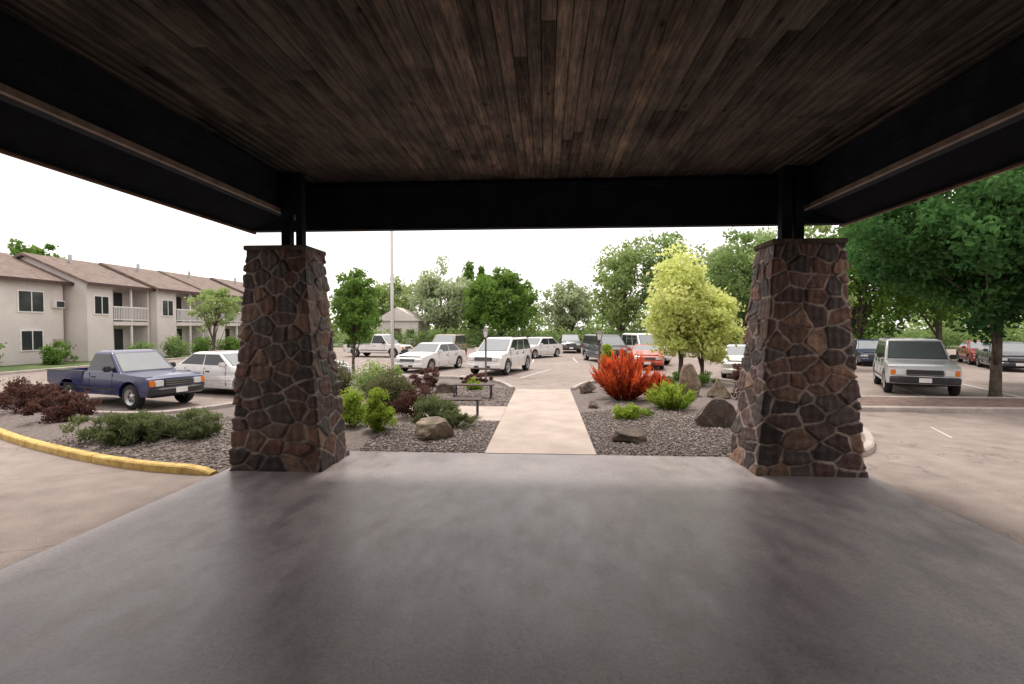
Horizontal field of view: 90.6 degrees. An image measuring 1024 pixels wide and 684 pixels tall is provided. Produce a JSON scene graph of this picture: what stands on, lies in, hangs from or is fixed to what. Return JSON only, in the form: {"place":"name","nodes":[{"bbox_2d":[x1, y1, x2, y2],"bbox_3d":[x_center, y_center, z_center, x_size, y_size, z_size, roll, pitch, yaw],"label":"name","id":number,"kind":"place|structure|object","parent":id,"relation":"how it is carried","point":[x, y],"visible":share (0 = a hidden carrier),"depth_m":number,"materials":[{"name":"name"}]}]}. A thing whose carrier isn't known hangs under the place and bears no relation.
{"place":"outdoors","nodes":[
{"label":"outdoors","id":0,"kind":"place"},
{"bbox_2d":[0,343,345,371],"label":"lawn","id":1,"kind":"structure","parent":0,"point":[8,368],"depth_m":28.33,"materials":[{"name":"green plant"}]},
{"bbox_2d":[38,340,79,364],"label":"hedge shrub","id":2,"kind":"object","parent":1,"relation":"on","point":[51,356],"visible":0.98,"depth_m":28.92,"materials":[{"name":"green plant"}]},
{"bbox_2d":[158,332,197,357],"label":"hedge shrub","id":3,"kind":"object","parent":1,"relation":"on","point":[173,349],"visible":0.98,"depth_m":35.99,"materials":[{"name":"green plant"}]},
{"bbox_2d":[191,336,221,352],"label":"hedge shrub","id":4,"kind":"object","parent":1,"relation":"on","point":[203,344],"visible":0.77,"depth_m":38.56,"materials":[{"name":"green plant"}]},
{"bbox_2d":[215,334,240,350],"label":"hedge shrub","id":5,"kind":"object","parent":1,"relation":"on","point":[232,343],"visible":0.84,"depth_m":41.78,"materials":[{"name":"green plant"}]},
{"bbox_2d":[393,406,506,420],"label":"side footpath","id":6,"kind":"structure","parent":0,"point":[491,413],"depth_m":13.01,"materials":[{"name":"concrete"}]},
{"bbox_2d":[441,397,481,417],"bbox_3d":[-1.244,1.604,12.369,1.000,0.451,0.463,0,2,-1],"label":"park bench","id":7,"kind":"object","parent":6,"relation":"on","point":[477,399],"visible":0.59,"depth_m":12.19,"materials":[{"name":"grey metal"}]},
{"bbox_2d":[0,153,1021,330],"label":"sky","id":8,"kind":"structure","parent":0,"point":[40,206],"materials":[{"name":"white"}]},
{"bbox_2d":[0,345,1023,569],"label":"parking lot","id":9,"kind":"structure","parent":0,"point":[972,470],"depth_m":8.14,"materials":[{"name":"concrete"}]},
{"bbox_2d":[0,428,100,462],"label":"yellow kerb","id":10,"kind":"structure","parent":9,"relation":"on","point":[48,447],"depth_m":8.94,"materials":[{"name":"paint"}]},
{"bbox_2d":[0,357,187,374],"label":"kerb","id":11,"kind":"structure","parent":9,"relation":"on","point":[30,371],"depth_m":25.41,"materials":[{"name":"concrete"}]},
{"bbox_2d":[46,349,203,409],"bbox_3d":[-11.256,1.001,14.756,4.710,1.560,1.980,1,2,21],"label":"pickup truck","id":12,"kind":"object","parent":9,"relation":"on","point":[133,379],"visible":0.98,"depth_m":14.02,"materials":[{"name":"paint"}]},
{"bbox_2d":[92,454,218,475],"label":"yellow kerb","id":13,"kind":"structure","parent":9,"relation":"on","point":[144,465],"depth_m":7.75,"materials":[{"name":"paint"}]},
{"bbox_2d":[174,350,239,393],"bbox_3d":[-9.492,1.011,17.197,4.710,1.400,2.034,1,2,21],"label":"parked car","id":14,"kind":"object","parent":9,"relation":"on","point":[216,369],"visible":0.35,"depth_m":16.45,"materials":[{"name":"paint"}]},
{"bbox_2d":[0,379,514,471],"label":"gravel bed","id":15,"kind":"object","parent":9,"relation":"on","point":[357,436],"visible":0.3,"depth_m":10.18,"materials":[{"name":"gravel"}]},
{"bbox_2d":[0,376,44,405],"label":"barberry shrub","id":16,"kind":"object","parent":15,"relation":"on","point":[13,386],"visible":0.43,"depth_m":13.95,"materials":[{"name":"brown plant"}]},
{"bbox_2d":[0,381,89,413],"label":"barberry shrub","id":17,"kind":"object","parent":15,"relation":"on","point":[41,392],"visible":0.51,"depth_m":12.76,"materials":[{"name":"brown plant"}]},
{"bbox_2d":[16,387,101,423],"bbox_3d":[-10.258,1.481,11.590,1.427,0.858,1.230,0,2,4],"label":"barberry shrub","id":18,"kind":"object","parent":15,"relation":"on","point":[71,406],"visible":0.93,"depth_m":11.53,"materials":[{"name":"red plant"}]},
{"bbox_2d":[59,407,175,446],"bbox_3d":[-7.406,1.590,9.533,2.036,0.746,1.182,0,2,4],"label":"juniper shrub","id":19,"kind":"object","parent":15,"relation":"on","point":[121,430],"visible":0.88,"depth_m":9.31,"materials":[{"name":"green plant"}]},
{"bbox_2d":[143,406,225,439],"bbox_3d":[-6.145,1.588,9.680,1.113,0.787,1.242,0,2,4],"label":"juniper shrub","id":20,"kind":"object","parent":15,"relation":"on","point":[204,426],"visible":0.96,"depth_m":9.50,"materials":[{"name":"green plant"}]},
{"bbox_2d":[336,360,354,394],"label":"olive shrub","id":21,"kind":"object","parent":15,"relation":"on","point":[344,377],"visible":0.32,"depth_m":15.88,"materials":[{"name":"green plant"}]},
{"bbox_2d":[340,386,366,427],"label":"green shrub","id":22,"kind":"object","parent":15,"relation":"on","point":[354,410],"visible":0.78,"depth_m":10.55,"materials":[{"name":"green plant"}]},
{"bbox_2d":[349,357,404,396],"bbox_3d":[-4.247,1.129,15.665,1.662,1.378,1.761,0,2,4],"label":"green shrub","id":23,"kind":"object","parent":15,"relation":"on","point":[360,380],"visible":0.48,"depth_m":15.50,"materials":[{"name":"green plant"}]},
{"bbox_2d":[362,387,397,432],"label":"green shrub","id":24,"kind":"object","parent":15,"relation":"on","point":[375,416],"visible":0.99,"depth_m":10.06,"materials":[{"name":"green plant"}]},
{"bbox_2d":[362,362,416,412],"bbox_3d":[-3.175,1.206,13.260,1.400,1.341,1.724,-1,2,-33],"label":"olive shrub","id":25,"kind":"object","parent":15,"relation":"on","point":[394,387],"visible":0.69,"depth_m":12.93,"materials":[{"name":"green plant"}]},
{"bbox_2d":[46,386,736,468],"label":"gravel stones","id":26,"kind":"object","parent":15,"relation":"on","point":[480,440],"visible":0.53,"depth_m":9.60,"materials":[{"name":"gravel"}]},
{"bbox_2d":[390,231,394,376],"bbox_3d":[-4.742,-4.439,19.937,0.272,12.140,0.272,0,2,4],"label":"flagpole","id":27,"kind":"object","parent":15,"relation":"on","point":[392,303],"visible":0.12,"depth_m":19.98,"materials":[{"name":"metal"}]},
{"bbox_2d":[388,384,436,417],"bbox_3d":[-2.406,1.434,12.226,1.152,0.848,1.099,1,2,37],"label":"barberry shrub","id":28,"kind":"object","parent":15,"relation":"on","point":[404,402],"visible":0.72,"depth_m":12.04,"materials":[{"name":"brown plant"}]},
{"bbox_2d":[409,366,439,387],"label":"barberry shrub","id":29,"kind":"object","parent":15,"relation":"on","point":[431,381],"visible":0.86,"depth_m":17.97,"materials":[{"name":"brown plant"}]},
{"bbox_2d":[414,416,454,440],"bbox_3d":[-1.505,1.756,9.896,0.740,0.546,0.748,1,-1,1],"label":"boulder","id":30,"kind":"object","parent":15,"relation":"on","point":[430,428],"visible":0.87,"depth_m":9.70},
{"bbox_2d":[410,393,460,423],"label":"juniper shrub","id":31,"kind":"object","parent":15,"relation":"on","point":[432,406],"visible":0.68,"depth_m":11.28,"materials":[{"name":"green plant"}]},
{"bbox_2d":[436,408,478,428],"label":"juniper shrub","id":32,"kind":"object","parent":15,"relation":"on","point":[453,417],"visible":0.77,"depth_m":10.77,"materials":[{"name":"green plant"}]},
{"bbox_2d":[2,376,514,415],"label":"kerb","id":33,"kind":"structure","parent":9,"relation":"on","point":[229,404],"depth_m":13.58,"materials":[{"name":"concrete"}]},
{"bbox_2d":[343,334,412,357],"bbox_3d":[-10.107,0.252,38.270,5.210,1.720,2.113,0,2,16],"label":"pickup truck","id":34,"kind":"object","parent":9,"relation":"on","point":[380,343],"visible":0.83,"depth_m":37.43,"materials":[{"name":"paint"}]},
{"bbox_2d":[394,342,466,370],"bbox_3d":[-4.165,0.735,26.563,2.053,1.420,4.810,1,2,24],"label":"parked car","id":35,"kind":"object","parent":9,"relation":"on","point":[428,355],"visible":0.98,"depth_m":25.68,"materials":[{"name":"paint"}]},
{"bbox_2d":[432,334,466,351],"bbox_3d":[-4.350,0.347,34.384,2.031,1.750,4.810,0,2,9],"label":"parked suv","id":36,"kind":"object","parent":9,"relation":"on","point":[459,341],"visible":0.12,"depth_m":33.77,"materials":[{"name":"paint"}]},
{"bbox_2d":[467,336,531,374],"bbox_3d":[-0.508,0.606,25.015,2.052,1.765,4.810,1,2,21],"label":"parked suv","id":37,"kind":"object","parent":9,"relation":"on","point":[505,355],"visible":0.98,"depth_m":23.93,"materials":[{"name":"paint"}]},
{"bbox_2d":[0,451,1023,683],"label":"concrete slab","id":38,"kind":"structure","parent":9,"relation":"on","point":[365,567],"depth_m":4.34,"materials":[{"name":"concrete"}]},
{"bbox_2d":[228,249,349,471],"bbox_3d":[-3.572,0.258,8.170,1.516,3.420,1.096,0,2,4],"label":"stone pillar","id":39,"kind":"object","parent":38,"relation":"on","point":[288,403],"visible":0.99,"depth_m":7.76,"materials":[{"name":"stone"}]},
{"bbox_2d":[243,245,325,255],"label":"cap slab","id":40,"kind":"structure","parent":39,"relation":"on","point":[274,247],"depth_m":7.77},
{"bbox_2d":[0,0,1023,244],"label":"entrance canopy","id":41,"kind":"object","parent":40,"relation":"on","point":[300,118],"visible":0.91,"depth_m":5.30,"materials":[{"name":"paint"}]},
{"bbox_2d":[729,243,868,477],"bbox_3d":[4.426,0.238,7.967,1.646,3.470,1.218,0,2,4],"label":"stone pillar","id":42,"kind":"object","parent":38,"relation":"on","point":[798,406],"visible":1,"depth_m":7.47,"materials":[{"name":"stone"}]},
{"bbox_2d":[753,238,847,250],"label":"cap slab","id":43,"kind":"structure","parent":42,"relation":"on","point":[800,241],"depth_m":7.46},
{"bbox_2d":[528,337,563,358],"bbox_3d":[1.860,0.387,37.385,2.091,1.500,4.910,1,2,39],"label":"parked car","id":44,"kind":"object","parent":9,"relation":"on","point":[540,346],"visible":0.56,"depth_m":36.90,"materials":[{"name":"paint"}]},
{"bbox_2d":[559,334,581,352],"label":"parked suv","id":45,"kind":"object","parent":9,"relation":"on","point":[570,341],"visible":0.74,"depth_m":43.58,"materials":[{"name":"paint"}]},
{"bbox_2d":[582,334,630,361],"bbox_3d":[6.074,0.389,32.896,2.077,1.750,4.910,0,2,-11],"label":"parked suv","id":46,"kind":"object","parent":9,"relation":"on","point":[590,345],"visible":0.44,"depth_m":32.16,"materials":[{"name":"paint"}]},
{"bbox_2d":[627,344,665,368],"bbox_3d":[7.462,0.776,28.104,2.044,1.250,4.710,0,2,14],"label":"parked car","id":47,"kind":"object","parent":9,"relation":"on","point":[653,358],"visible":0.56,"depth_m":26.25,"materials":[{"name":"paint"}]},
{"bbox_2d":[622,333,672,363],"bbox_3d":[8.304,0.372,31.746,2.077,1.850,4.910,0,2,-6],"label":"parked van","id":48,"kind":"object","parent":9,"relation":"on","point":[631,339],"visible":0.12,"depth_m":30.93,"materials":[{"name":"paint"}]},
{"bbox_2d":[571,379,737,456],"bbox_3d":[5.246,1.683,15.102,6.710,0.157,13.280,0,2,4],"label":"gravel bed","id":49,"kind":"object","parent":9,"relation":"on","point":[601,398],"visible":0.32,"depth_m":13.27,"materials":[{"name":"gravel"}]},
{"bbox_2d":[589,343,660,400],"bbox_3d":[3.304,0.881,14.747,2.106,1.723,2.333,0,2,4],"label":"red shrub","id":50,"kind":"object","parent":49,"relation":"on","point":[626,382],"visible":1,"depth_m":14.45,"materials":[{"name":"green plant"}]},
{"bbox_2d":[612,426,646,442],"bbox_3d":[2.348,1.776,9.644,0.554,0.295,0.875,1,2,38],"label":"boulder","id":51,"kind":"object","parent":49,"relation":"on","point":[631,434],"visible":0.91,"depth_m":9.41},
{"bbox_2d":[611,402,648,419],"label":"green shrub","id":52,"kind":"object","parent":49,"relation":"on","point":[631,411],"visible":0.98,"depth_m":11.49,"materials":[{"name":"green plant"}]},
{"bbox_2d":[642,379,697,409],"bbox_3d":[4.079,1.340,12.942,1.460,0.846,1.358,0,2,4],"label":"yellow green shrub","id":53,"kind":"object","parent":49,"relation":"on","point":[668,396],"visible":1,"depth_m":12.71,"materials":[{"name":"green plant"}]},
{"bbox_2d":[638,238,719,380],"bbox_3d":[6.575,-1.185,19.519,2.987,5.794,3.373,0,2,4],"label":"golden maple tree","id":54,"kind":"object","parent":49,"relation":"on","point":[674,315],"visible":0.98,"depth_m":19.14,"materials":[{"name":"yellow plant"}]},
{"bbox_2d":[663,370,715,386],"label":"green shrub","id":55,"kind":"object","parent":49,"relation":"on","point":[704,378],"visible":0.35,"depth_m":17.81,"materials":[{"name":"green plant"}]},
{"bbox_2d":[679,363,701,396],"bbox_3d":[5.396,1.347,15.412,0.640,1.436,0.610,0,2,11],"label":"boulder","id":56,"kind":"object","parent":49,"relation":"on","point":[689,375],"visible":0.7,"depth_m":15.16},
{"bbox_2d":[694,397,735,427],"bbox_3d":[4.272,1.607,10.677,0.652,0.900,0.766,-8,7,-39],"label":"boulder","id":57,"kind":"object","parent":49,"relation":"on","point":[716,412],"visible":0.79,"depth_m":10.48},
{"bbox_2d":[683,282,747,374],"bbox_3d":[7.567,-0.478,20.002,3.149,4.329,3.157,0,2,4],"label":"golden maple tree","id":58,"kind":"object","parent":49,"relation":"on","point":[725,307],"visible":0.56,"depth_m":19.23,"materials":[{"name":"yellow plant"}]},
{"bbox_2d":[707,378,730,398],"bbox_3d":[6.141,1.425,15.027,0.606,0.755,0.541,0,2,-6],"label":"boulder","id":59,"kind":"object","parent":49,"relation":"on","point":[718,389],"visible":0.83,"depth_m":14.82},
{"bbox_2d":[571,376,874,456],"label":"kerb","id":60,"kind":"structure","parent":9,"relation":"on","point":[869,440],"depth_m":9.81,"materials":[{"name":"concrete"}]},
{"bbox_2d":[721,344,744,377],"bbox_3d":[10.545,0.831,23.190,2.044,1.420,4.710,1,2,24],"label":"parked car","id":61,"kind":"object","parent":9,"relation":"on","point":[735,354],"visible":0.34,"depth_m":22.02,"materials":[{"name":"paint"}]},
{"bbox_2d":[852,339,878,364],"bbox_3d":[21.442,0.586,30.385,2.053,1.500,4.810,1,2,26],"label":"parked car","id":62,"kind":"object","parent":9,"relation":"on","point":[864,350],"visible":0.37,"depth_m":29.54,"materials":[{"name":"paint"}]},
{"bbox_2d":[873,337,961,395],"bbox_3d":[14.321,0.762,18.127,2.203,1.845,5.110,1,2,31],"label":"parked suv","id":63,"kind":"object","parent":9,"relation":"on","point":[926,361],"visible":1,"depth_m":16.93,"materials":[{"name":"paint"}]},
{"bbox_2d":[832,165,1023,396],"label":"oak tree","id":64,"kind":"object","parent":9,"relation":"on","point":[963,246],"visible":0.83,"depth_m":14.77,"materials":[{"name":"green plant"}]},
{"bbox_2d":[857,397,1023,406],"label":"planting island","id":65,"kind":"structure","parent":9,"relation":"on","point":[945,402],"depth_m":14.20,"materials":[{"name":"concrete"}]},
{"bbox_2d":[859,406,1023,412],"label":"kerb","id":66,"kind":"structure","parent":9,"relation":"on","point":[943,409],"depth_m":13.16,"materials":[{"name":"concrete"}]},
{"bbox_2d":[861,396,1023,398],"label":"kerb","id":67,"kind":"structure","parent":9,"relation":"on","point":[942,397],"depth_m":15.18,"materials":[{"name":"concrete"}]},
{"bbox_2d":[956,340,990,364],"bbox_3d":[28.480,0.616,30.724,2.053,1.420,4.810,1,2,32],"label":"parked car","id":68,"kind":"object","parent":9,"relation":"on","point":[965,349],"visible":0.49,"depth_m":30.49,"materials":[{"name":"paint"}]},
{"bbox_2d":[975,341,1023,367],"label":"parked car","id":69,"kind":"object","parent":9,"relation":"on","point":[1013,355],"visible":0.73,"depth_m":26.13,"materials":[{"name":"paint"}]},
{"bbox_2d":[485,389,596,454],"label":"footpath","id":70,"kind":"structure","parent":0,"point":[541,421],"depth_m":11.04,"materials":[{"name":"concrete"}]},
{"bbox_2d":[333,345,956,348],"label":"lawn","id":71,"kind":"structure","parent":0,"point":[581,346],"depth_m":56.26,"materials":[{"name":"green plant"}]},
{"bbox_2d":[459,266,540,335],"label":"tree","id":72,"kind":"object","parent":71,"relation":"on","point":[492,303],"visible":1,"depth_m":55.49,"materials":[{"name":"green plant"}]},
{"bbox_2d":[584,234,657,336],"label":"tree","id":73,"kind":"object","parent":71,"relation":"on","point":[619,283],"visible":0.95,"depth_m":55.82,"materials":[{"name":"green plant"}]},
{"bbox_2d":[333,330,1023,346],"bbox_3d":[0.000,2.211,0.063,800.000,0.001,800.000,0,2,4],"label":"ground","id":74,"kind":"structure","parent":0,"point":[477,343],"depth_m":125.78,"materials":[{"name":"green plant"}]},
{"bbox_2d":[0,279,63,365],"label":"unit front wall","id":75,"kind":"structure","parent":74,"relation":"on","point":[48,322],"depth_m":29.22,"materials":[{"name":"paint"}]},
{"bbox_2d":[19,291,43,311],"bbox_3d":[-28.048,-2.367,29.553,0.008,1.150,1.400,0,2,4],"label":"window glass","id":76,"kind":"object","parent":75,"relation":"in","point":[25,301],"visible":1,"depth_m":29.49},
{"bbox_2d":[22,331,42,349],"bbox_3d":[-28.048,-0.092,29.618,0.008,1.100,1.200,0,2,4],"label":"window glass","id":77,"kind":"object","parent":75,"relation":"in","point":[27,340],"visible":0.86,"depth_m":29.55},
{"bbox_2d":[7,238,65,257],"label":"tree","id":78,"kind":"object","parent":74,"relation":"on","point":[14,249],"visible":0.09,"depth_m":44.35,"materials":[{"name":"green plant"}]},
{"bbox_2d":[63,283,129,360],"bbox_3d":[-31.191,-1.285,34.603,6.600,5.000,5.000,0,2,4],"label":"unit wall","id":79,"kind":"structure","parent":74,"relation":"on","point":[126,329],"depth_m":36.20,"materials":[{"name":"paint"}]},
{"bbox_2d":[21,257,83,282],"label":"gable wall","id":80,"kind":"structure","parent":79,"relation":"on","point":[49,269],"depth_m":31.87,"materials":[{"name":"paint"}]},
{"bbox_2d":[12,252,151,287],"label":"roof","id":81,"kind":"structure","parent":79,"relation":"on","point":[85,272],"depth_m":33.44,"materials":[{"name":"brown"}]},
{"bbox_2d":[89,282,155,290],"bbox_3d":[-26.043,-3.697,34.105,0.030,0.210,5.420,0,2,4],"label":"fascia board","id":82,"kind":"object","parent":81,"relation":"attached to","point":[119,286],"visible":1,"depth_m":33.73,"materials":[{"name":"wood"}]},
{"bbox_2d":[95,296,108,313],"bbox_3d":[-26.534,-2.383,32.761,0.008,1.100,1.000,0,2,4],"label":"window glass","id":83,"kind":"object","parent":79,"relation":"in","point":[98,304],"visible":1,"depth_m":32.73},
{"bbox_2d":[129,289,149,348],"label":"end fin wall","id":84,"kind":"structure","parent":74,"relation":"on","point":[140,298],"depth_m":36.66,"materials":[{"name":"paint"}]},
{"bbox_2d":[149,289,176,355],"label":"unit front wall","id":85,"kind":"structure","parent":74,"relation":"on","point":[162,328],"depth_m":37.17,"materials":[{"name":"paint"}]},
{"bbox_2d":[176,293,186,350],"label":"unit wall","id":86,"kind":"structure","parent":74,"relation":"on","point":[183,306],"depth_m":41.51,"materials":[{"name":"paint"}]},
{"bbox_2d":[98,263,202,292],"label":"roof","id":87,"kind":"structure","parent":86,"relation":"on","point":[154,279],"depth_m":38.48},
{"bbox_2d":[186,294,203,352],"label":"end fin wall","id":88,"kind":"structure","parent":74,"relation":"on","point":[195,333],"depth_m":41.83,"materials":[{"name":"paint"}]},
{"bbox_2d":[184,287,241,350],"bbox_3d":[-16.989,-0.860,28.799,3.204,4.600,3.374,0,2,4],"label":"young tree","id":89,"kind":"object","parent":74,"relation":"on","point":[211,297],"visible":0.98,"depth_m":28.50,"materials":[{"name":"green plant"}]},
{"bbox_2d":[204,297,224,350],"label":"unit front wall","id":90,"kind":"structure","parent":74,"relation":"on","point":[220,331],"depth_m":43.18,"materials":[{"name":"paint"}]},
{"bbox_2d":[225,305,232,336],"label":"unit wall","id":91,"kind":"structure","parent":74,"relation":"on","point":[230,328],"depth_m":47.22,"materials":[{"name":"paint"}]},
{"bbox_2d":[157,271,242,295],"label":"roof","id":92,"kind":"structure","parent":91,"relation":"on","point":[199,283],"depth_m":44.11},
{"bbox_2d":[329,267,384,373],"bbox_3d":[-7.334,-0.993,24.170,2.674,5.116,2.816,0,2,4],"label":"maple tree","id":93,"kind":"object","parent":74,"relation":"on","point":[353,296],"visible":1,"depth_m":23.73,"materials":[{"name":"green plant"}]},
{"bbox_2d":[359,274,416,333],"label":"tree","id":94,"kind":"object","parent":74,"relation":"on","point":[400,300],"visible":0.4,"depth_m":63.98,"materials":[{"name":"green plant"}]},
{"bbox_2d":[377,321,429,345],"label":"walls","id":95,"kind":"structure","parent":74,"relation":"on","point":[414,325],"depth_m":60.00,"materials":[{"name":"paint"}]},
{"bbox_2d":[379,307,424,320],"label":"roof","id":96,"kind":"structure","parent":95,"relation":"on","point":[402,314],"depth_m":59.67,"materials":[{"name":"paint"}]},
{"bbox_2d":[405,255,472,333],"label":"tree","id":97,"kind":"object","parent":74,"relation":"on","point":[437,290],"visible":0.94,"depth_m":60.98,"materials":[{"name":"green plant"}]},
{"bbox_2d":[459,260,478,342],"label":"conifer tree","id":98,"kind":"object","parent":74,"relation":"on","point":[468,273],"visible":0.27,"depth_m":69.97,"materials":[{"name":"green plant"}]},
{"bbox_2d":[536,278,600,336],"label":"tree","id":99,"kind":"object","parent":74,"relation":"on","point":[574,303],"visible":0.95,"depth_m":62.72,"materials":[{"name":"green plant"}]},
{"bbox_2d":[633,230,707,318],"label":"tree","id":100,"kind":"object","parent":74,"relation":"on","point":[665,239],"visible":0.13,"depth_m":56.22,"materials":[{"name":"green plant"}]},
{"bbox_2d":[327,294,1023,344],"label":"distant trees","id":101,"kind":"object","parent":74,"relation":"on","point":[537,321],"visible":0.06,"depth_m":70.08,"materials":[{"name":"green plant"}]},
{"bbox_2d":[348,321,1023,347],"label":"hedge","id":102,"kind":"object","parent":74,"relation":"on","point":[946,338],"visible":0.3,"depth_m":55.81,"materials":[{"name":"plant"}]},
{"bbox_2d":[703,226,775,343],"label":"tree","id":103,"kind":"object","parent":74,"relation":"on","point":[721,275],"visible":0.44,"depth_m":42.32,"materials":[{"name":"green plant"}]},
{"bbox_2d":[748,225,858,311],"bbox_3d":[16.581,-2.967,28.552,5.744,8.838,5.185,-1,2,-40],"label":"tree","id":104,"kind":"object","parent":74,"relation":"on","point":[821,230],"visible":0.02,"depth_m":28.39,"materials":[{"name":"green plant"}]},
{"bbox_2d":[822,215,938,338],"bbox_3d":[25.144,-4.355,36.361,9.234,11.175,8.384,-1,2,-28],"label":"tree","id":105,"kind":"object","parent":74,"relation":"on","point":[869,294],"visible":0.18,"depth_m":35.37,"materials":[{"name":"green plant"}]},
{"bbox_2d":[878,212,973,340],"bbox_3d":[31.500,-5.326,37.631,11.111,13.034,11.086,0,2,4],"label":"tree","id":106,"kind":"object","parent":74,"relation":"on","point":[939,314],"visible":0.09,"depth_m":37.57,"materials":[{"name":"green plant"}]},
{"bbox_3d":[-32.790,-1.157,30.100,6.600,5.000,4.000,0,2,4],"label":"unit wall","id":107,"kind":"object","parent":74,"relation":"on","visible":0},
{"bbox_2d":[0,252,70,281],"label":"roof","id":108,"kind":"structure","parent":107,"relation":"on","point":[10,265],"depth_m":30.47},
{"bbox_2d":[0,275,73,285],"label":"fascia board","id":109,"kind":"object","parent":108,"relation":"attached to","point":[35,280],"visible":1,"depth_m":29.43,"materials":[{"name":"brown metal"}]},
{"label":"unit wall","id":110,"kind":"object","parent":74,"relation":"on","visible":0},
{"bbox_2d":[209,278,244,292],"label":"roof","id":111,"kind":"structure","parent":110,"relation":"on","point":[238,286],"depth_m":48.28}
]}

